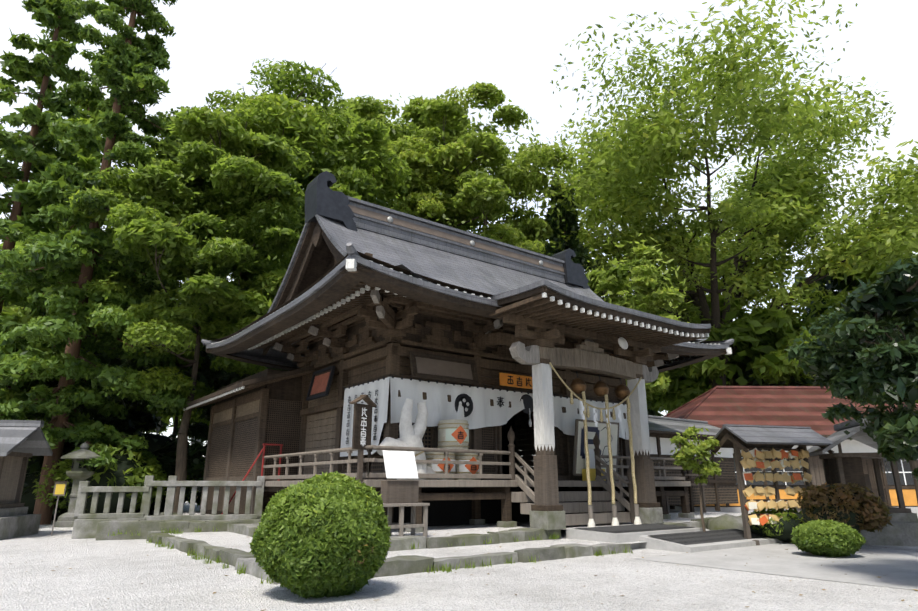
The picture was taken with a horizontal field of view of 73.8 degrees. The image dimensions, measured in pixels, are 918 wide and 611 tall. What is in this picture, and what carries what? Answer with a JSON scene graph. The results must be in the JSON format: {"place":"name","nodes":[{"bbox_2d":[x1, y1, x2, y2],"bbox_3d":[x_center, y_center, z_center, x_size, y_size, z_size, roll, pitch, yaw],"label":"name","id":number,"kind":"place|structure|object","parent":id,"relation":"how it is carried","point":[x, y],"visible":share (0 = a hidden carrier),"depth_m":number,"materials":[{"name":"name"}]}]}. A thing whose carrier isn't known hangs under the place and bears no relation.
{"place":"outdoors","nodes":[
{"label":"outdoors","id":0,"kind":"place"},
{"bbox_2d":[0,501,917,610],"bbox_3d":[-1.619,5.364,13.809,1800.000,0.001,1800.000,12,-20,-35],"label":"ground","id":1,"kind":"structure","parent":0,"point":[117,573],"depth_m":7.83,"materials":[{"name":"grey gravel"}]},
{"bbox_2d":[0,420,52,539],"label":"side shrine","id":2,"kind":"object","parent":1,"relation":"on","point":[22,442],"visible":1,"depth_m":15.81,"materials":[{"name":"stone"}]},
{"bbox_2d":[22,456,43,494],"bbox_3d":[-17.204,6.242,22.803,5.629,4.060,6.281,0,-16,1],"label":"understory","id":3,"kind":"object","parent":1,"relation":"on","point":[36,466],"visible":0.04,"depth_m":21.22,"materials":[{"name":"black plant"}]},
{"bbox_2d":[1,271,94,420],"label":"tree","id":4,"kind":"object","parent":1,"relation":"on","point":[22,316],"visible":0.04,"depth_m":27.85,"materials":[{"name":"green plant"}]},
{"bbox_2d":[0,0,103,420],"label":"cedar","id":5,"kind":"object","parent":1,"relation":"on","point":[35,152],"visible":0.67,"depth_m":26.19,"materials":[{"name":"green plant"}]},
{"bbox_2d":[20,414,93,519],"bbox_3d":[-15.949,6.363,23.413,6.444,4.360,6.408,12,-20,-35],"label":"understory","id":6,"kind":"object","parent":1,"relation":"on","point":[28,499],"visible":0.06,"depth_m":21.37,"materials":[{"name":"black plant"}]},
{"bbox_2d":[51,481,67,535],"bbox_3d":[-10.522,5.294,15.980,0.320,1.355,0.120,12,-20,-35],"label":"sign post","id":7,"kind":"object","parent":1,"relation":"on","point":[59,488],"visible":1,"depth_m":16.06,"materials":[{"name":"yellow metal"}]},
{"bbox_2d":[0,229,118,418],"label":"tree","id":8,"kind":"object","parent":1,"relation":"on","point":[17,244],"visible":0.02,"depth_m":41.33,"materials":[{"name":"green plant"}]},
{"bbox_2d":[18,92,108,355],"bbox_3d":[-22.605,-1.486,34.752,7.926,25.524,7.070,-4,-17,13],"label":"tree","id":9,"kind":"object","parent":1,"relation":"on","point":[89,160],"visible":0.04,"depth_m":36.76,"materials":[{"name":"green plant"}]},
{"bbox_2d":[54,442,100,527],"bbox_3d":[-12.167,5.691,19.552,1.146,2.600,1.146,-9,-19,29],"label":"stone lantern","id":10,"kind":"object","parent":1,"relation":"on","point":[77,473],"visible":0.67,"depth_m":19.36,"materials":[{"name":"grey stone"}]},
{"bbox_2d":[0,0,190,524],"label":"cedar","id":11,"kind":"object","parent":1,"relation":"on","point":[126,64],"visible":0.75,"depth_m":22.07,"materials":[{"name":"green plant"}]},
{"bbox_2d":[32,445,166,512],"bbox_3d":[-12.430,6.251,21.413,4.257,2.575,3.991,12,-20,-35],"label":"shrub","id":12,"kind":"object","parent":1,"relation":"on","point":[131,468],"visible":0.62,"depth_m":20.50,"materials":[{"name":"green plant"}]},
{"bbox_2d":[44,303,196,434],"bbox_3d":[-16.087,4.350,29.260,7.405,11.252,8.300,0,-16,-1],"label":"tree","id":13,"kind":"object","parent":1,"relation":"on","point":[135,422],"visible":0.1,"depth_m":27.69,"materials":[{"name":"green plant"}]},
{"bbox_2d":[102,305,219,438],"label":"tree","id":14,"kind":"object","parent":1,"relation":"on","point":[168,412],"visible":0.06,"depth_m":33.82,"materials":[{"name":"green plant"}]},
{"bbox_2d":[121,430,205,513],"bbox_3d":[-14.557,7.924,28.343,6.248,4.353,5.720,3,-17,-11],"label":"understory","id":15,"kind":"object","parent":1,"relation":"on","point":[162,448],"visible":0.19,"depth_m":27.39,"materials":[{"name":"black plant"}]},
{"bbox_2d":[71,476,264,540],"bbox_3d":[-7.265,5.119,15.589,4.519,1.510,1.175,6,-17,-19],"label":"stone fence","id":16,"kind":"object","parent":1,"relation":"on","point":[94,524],"visible":0.9,"depth_m":15.52,"materials":[{"name":"stone"}]},
{"bbox_2d":[141,432,203,503],"bbox_3d":[-17.548,9.762,37.001,6.380,4.600,7.678,-4,-17,15],"label":"shrub","id":17,"kind":"object","parent":1,"relation":"on","point":[198,440],"visible":0.04,"depth_m":37.02,"materials":[{"name":"green plant"}]},
{"bbox_2d":[163,303,197,500],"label":"tree","id":18,"kind":"object","parent":1,"relation":"on","point":[166,419],"depth_m":48.27,"materials":[{"name":"green plant"}]},
{"bbox_2d":[65,102,304,512],"bbox_3d":[-10.267,0.304,23.411,9.122,15.740,9.410,12,-20,-35],"label":"evergreen oak","id":19,"kind":"object","parent":1,"relation":"on","point":[196,252],"visible":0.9,"depth_m":21.97,"materials":[{"name":"green plant"}]},
{"bbox_2d":[185,461,204,506],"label":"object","id":20,"kind":"object","parent":1,"relation":"on","point":[188,495],"depth_m":24.68,"materials":[{"name":"black plant"}]},
{"bbox_2d":[185,442,206,503],"bbox_3d":[-8.106,6.887,25.428,6.500,4.191,6.416,12,-20,-35],"label":"understory","id":21,"kind":"object","parent":1,"relation":"on","point":[195,465],"visible":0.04,"depth_m":23.84,"materials":[{"name":"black plant"}]},
{"bbox_2d":[147,322,288,442],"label":"tree","id":22,"kind":"object","parent":1,"relation":"on","point":[208,375],"visible":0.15,"depth_m":25.64,"materials":[{"name":"green plant"}]},
{"bbox_2d":[183,366,318,514],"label":"annex wing","id":23,"kind":"structure","parent":1,"relation":"on","point":[255,419],"depth_m":18.55,"materials":[{"name":"brown wood"}]},
{"bbox_2d":[144,58,412,283],"bbox_3d":[-9.646,-0.841,31.095,14.008,22.243,13.904,12,-20,-35],"label":"oak","id":24,"kind":"object","parent":1,"relation":"on","point":[316,135],"visible":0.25,"depth_m":29.98,"materials":[{"name":"green plant"}]},
{"bbox_2d":[249,471,391,598],"bbox_3d":[-1.656,2.849,7.460,1.684,1.596,1.654,12,-20,-35],"label":"round bush","id":25,"kind":"object","parent":1,"relation":"on","point":[312,535],"visible":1,"depth_m":6.95,"materials":[{"name":"green plant"}]},
{"bbox_2d":[349,545,373,563],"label":"dry twigs","id":26,"kind":"object","parent":25,"relation":"on","point":[359,551],"visible":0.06,"depth_m":6.92,"materials":[{"name":"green plant"}]},
{"bbox_2d":[108,526,632,587],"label":"weed tufts","id":27,"kind":"object","parent":1,"relation":"on","point":[442,567],"visible":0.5,"depth_m":10.83,"materials":[{"name":"green plant"}]},
{"bbox_2d":[304,93,482,233],"bbox_3d":[-4.034,-0.973,38.348,12.493,26.581,11.487,12,-20,-35],"label":"tree","id":28,"kind":"object","parent":1,"relation":"on","point":[414,132],"visible":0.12,"depth_m":37.09,"materials":[{"name":"green plant"}]},
{"bbox_2d":[146,510,750,584],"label":"stone platform","id":29,"kind":"structure","parent":1,"relation":"on","point":[234,549],"depth_m":11.51,"materials":[{"name":"stone"}]},
{"bbox_2d":[381,450,429,536],"bbox_3d":[-1.209,3.611,11.748,1.200,1.604,0.550,12,-20,-35],"label":"notice board","id":30,"kind":"object","parent":29,"relation":"on","point":[400,465],"visible":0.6,"depth_m":11.81,"materials":[{"name":"white paper"}]},
{"bbox_2d":[263,427,684,525],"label":"wooden railing","id":31,"kind":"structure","parent":29,"relation":"on","point":[622,503],"depth_m":14.91,"materials":[{"name":"brown wood"}]},
{"bbox_2d":[258,290,694,532],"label":"shrine building","id":32,"kind":"structure","parent":29,"relation":"on","point":[389,333],"depth_m":16.34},
{"bbox_2d":[377,398,437,479],"bbox_3d":[-1.167,3.041,13.736,1.603,1.890,0.720,12,-20,-35],"label":"driftwood sculpture","id":33,"kind":"object","parent":32,"relation":"on","point":[411,435],"visible":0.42,"depth_m":13.67,"materials":[{"name":"white wood"}]},
{"bbox_2d":[425,419,480,479],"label":"sake barrels","id":34,"kind":"object","parent":32,"relation":"on","point":[453,433],"visible":0.56,"depth_m":14.45,"materials":[{"name":"wicker"}]},
{"bbox_2d":[201,171,733,385],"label":"roof","id":35,"kind":"structure","parent":32,"relation":"on","point":[350,253],"depth_m":17.44,"materials":[{"name":"grey tile"}]},
{"bbox_2d":[306,351,618,481],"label":"signs","id":36,"kind":"object","parent":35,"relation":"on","point":[437,367],"visible":0.73,"depth_m":15.99,"materials":[{"name":"brown wood"}]},
{"bbox_2d":[340,374,628,456],"bbox_3d":[1.216,3.543,17.851,9.029,1.848,2.595,12,-20,-35],"label":"noren curtain","id":37,"kind":"object","parent":32,"relation":"attached to","point":[476,410],"visible":0.65,"depth_m":15.82,"materials":[{"name":"white fabric"}]},
{"bbox_2d":[474,313,663,529],"bbox_3d":[2.784,3.120,15.812,5.700,4.773,3.001,12,-20,-35],"label":"kohai porch frame","id":38,"kind":"object","parent":29,"relation":"on","point":[538,350],"visible":1,"depth_m":14.96,"materials":[{"name":"wood"}]},
{"bbox_2d":[549,362,641,527],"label":"bell ropes","id":39,"kind":"object","parent":38,"relation":"hanging from","point":[600,388],"visible":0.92,"depth_m":14.85,"materials":[{"name":"fabric"}]},
{"bbox_2d":[648,415,738,513],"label":"wooden building","id":40,"kind":"structure","parent":29,"relation":"on","point":[717,491],"depth_m":23.16,"materials":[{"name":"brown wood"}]},
{"bbox_2d":[398,81,575,254],"bbox_3d":[1.128,-1.018,35.316,10.695,24.956,10.788,12,-20,-35],"label":"tree","id":41,"kind":"object","parent":1,"relation":"on","point":[494,192],"visible":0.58,"depth_m":35.69,"materials":[{"name":"green plant"}]},
{"bbox_2d":[527,181,599,449],"bbox_3d":[6.846,1.902,37.123,8.627,20.355,7.970,12,-20,-35],"label":"tree","id":42,"kind":"object","parent":1,"relation":"on","point":[581,257],"visible":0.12,"depth_m":38.42,"materials":[{"name":"green plant"}]},
{"bbox_2d":[604,296,663,415],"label":"tree","id":43,"kind":"object","parent":1,"relation":"on","point":[653,412],"depth_m":62.13,"materials":[{"name":"green plant"}]},
{"bbox_2d":[585,233,693,400],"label":"tree","id":44,"kind":"object","parent":1,"relation":"on","point":[615,278],"visible":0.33,"depth_m":26.09,"materials":[{"name":"green plant"}]},
{"bbox_2d":[635,294,732,413],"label":"tree","id":45,"kind":"object","parent":1,"relation":"on","point":[651,403],"visible":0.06,"depth_m":50.46,"materials":[{"name":"green plant"}]},
{"bbox_2d":[520,0,917,387],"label":"zelkova","id":46,"kind":"object","parent":1,"relation":"on","point":[772,210],"visible":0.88,"depth_m":36.49,"materials":[{"name":"green plant"}]},
{"bbox_2d":[706,514,743,530],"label":"garden rocks","id":47,"kind":"object","parent":1,"relation":"on","point":[726,521],"visible":0.25,"depth_m":15.72,"materials":[{"name":"stone"}]},
{"bbox_2d":[652,291,816,409],"bbox_3d":[17.787,6.090,39.978,11.482,13.934,11.690,-3,-17,11],"label":"tree","id":48,"kind":"object","parent":1,"relation":"on","point":[760,354],"visible":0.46,"depth_m":37.63,"materials":[{"name":"green plant"}]},
{"bbox_2d":[726,368,816,385],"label":"tree","id":49,"kind":"object","parent":1,"relation":"on","point":[748,373],"visible":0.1,"depth_m":38.62,"materials":[{"name":"green plant"}]},
{"bbox_2d":[663,386,917,515],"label":"shrine office","id":50,"kind":"structure","parent":1,"relation":"on","point":[799,406],"depth_m":27.51,"materials":[{"name":"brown wood"}]},
{"bbox_2d":[775,256,886,321],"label":"tree","id":51,"kind":"object","parent":1,"relation":"on","point":[833,286],"visible":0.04,"depth_m":50.18,"materials":[{"name":"green plant"}]},
{"bbox_2d":[765,297,917,403],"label":"tree","id":52,"kind":"object","parent":1,"relation":"on","point":[806,322],"visible":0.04,"depth_m":39.55,"materials":[{"name":"green plant"}]},
{"bbox_2d":[784,280,917,503],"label":"evergreen","id":53,"kind":"object","parent":1,"relation":"on","point":[810,356],"visible":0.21,"depth_m":11.60,"materials":[{"name":"green plant"}]},
{"bbox_2d":[815,208,917,403],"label":"tree","id":54,"kind":"object","parent":1,"relation":"on","point":[870,275],"visible":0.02,"depth_m":45.48,"materials":[{"name":"green plant"}]},
{"bbox_2d":[819,254,917,483],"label":"evergreen","id":55,"kind":"object","parent":1,"relation":"on","point":[889,374],"visible":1,"depth_m":8.42,"materials":[{"name":"green plant"}]},
{"bbox_2d":[0,0,917,455],"label":"sky","id":56,"kind":"structure","parent":0,"point":[379,49],"materials":[{"name":"white"}]},
{"bbox_2d":[566,524,917,589],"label":"approach path","id":57,"kind":"structure","parent":0,"point":[735,549],"depth_m":11.30,"materials":[{"name":"grey stone"}]},
{"bbox_2d":[669,426,722,531],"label":"sapling by corridor","id":58,"kind":"object","parent":57,"relation":"on","point":[685,453],"visible":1,"depth_m":14.16,"materials":[{"name":"green plant"}]},
{"bbox_2d":[711,424,833,544],"bbox_3d":[7.251,4.069,14.002,2.450,2.594,1.317,5,-17,-16],"label":"ema rack","id":59,"kind":"object","parent":57,"relation":"on","point":[776,442],"visible":0.79,"depth_m":13.91,"materials":[{"name":"brown wood"}]},
{"bbox_2d":[750,507,806,541],"bbox_3d":[7.449,5.098,14.077,1.732,1.060,1.598,0,-16,0],"label":"shrub","id":60,"kind":"object","parent":57,"relation":"on","point":[781,529],"visible":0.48,"depth_m":13.59,"materials":[{"name":"green plant"}]},
{"bbox_2d":[790,519,865,557],"bbox_3d":[6.843,4.375,11.333,1.222,0.806,1.204,12,-20,-35],"label":"clipped shrub","id":61,"kind":"object","parent":57,"relation":"on","point":[829,538],"visible":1,"depth_m":11.02,"materials":[{"name":"green plant"}]},
{"bbox_2d":[797,482,892,533],"bbox_3d":[7.966,4.399,12.868,1.690,1.321,1.735,1,-16,-4],"label":"red maple shrub","id":62,"kind":"object","parent":57,"relation":"on","point":[856,507],"visible":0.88,"depth_m":12.36,"materials":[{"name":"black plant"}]},
{"bbox_2d":[807,418,917,545],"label":"side shrine","id":63,"kind":"object","parent":57,"relation":"on","point":[844,468],"visible":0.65,"depth_m":13.99,"materials":[{"name":"wood"}]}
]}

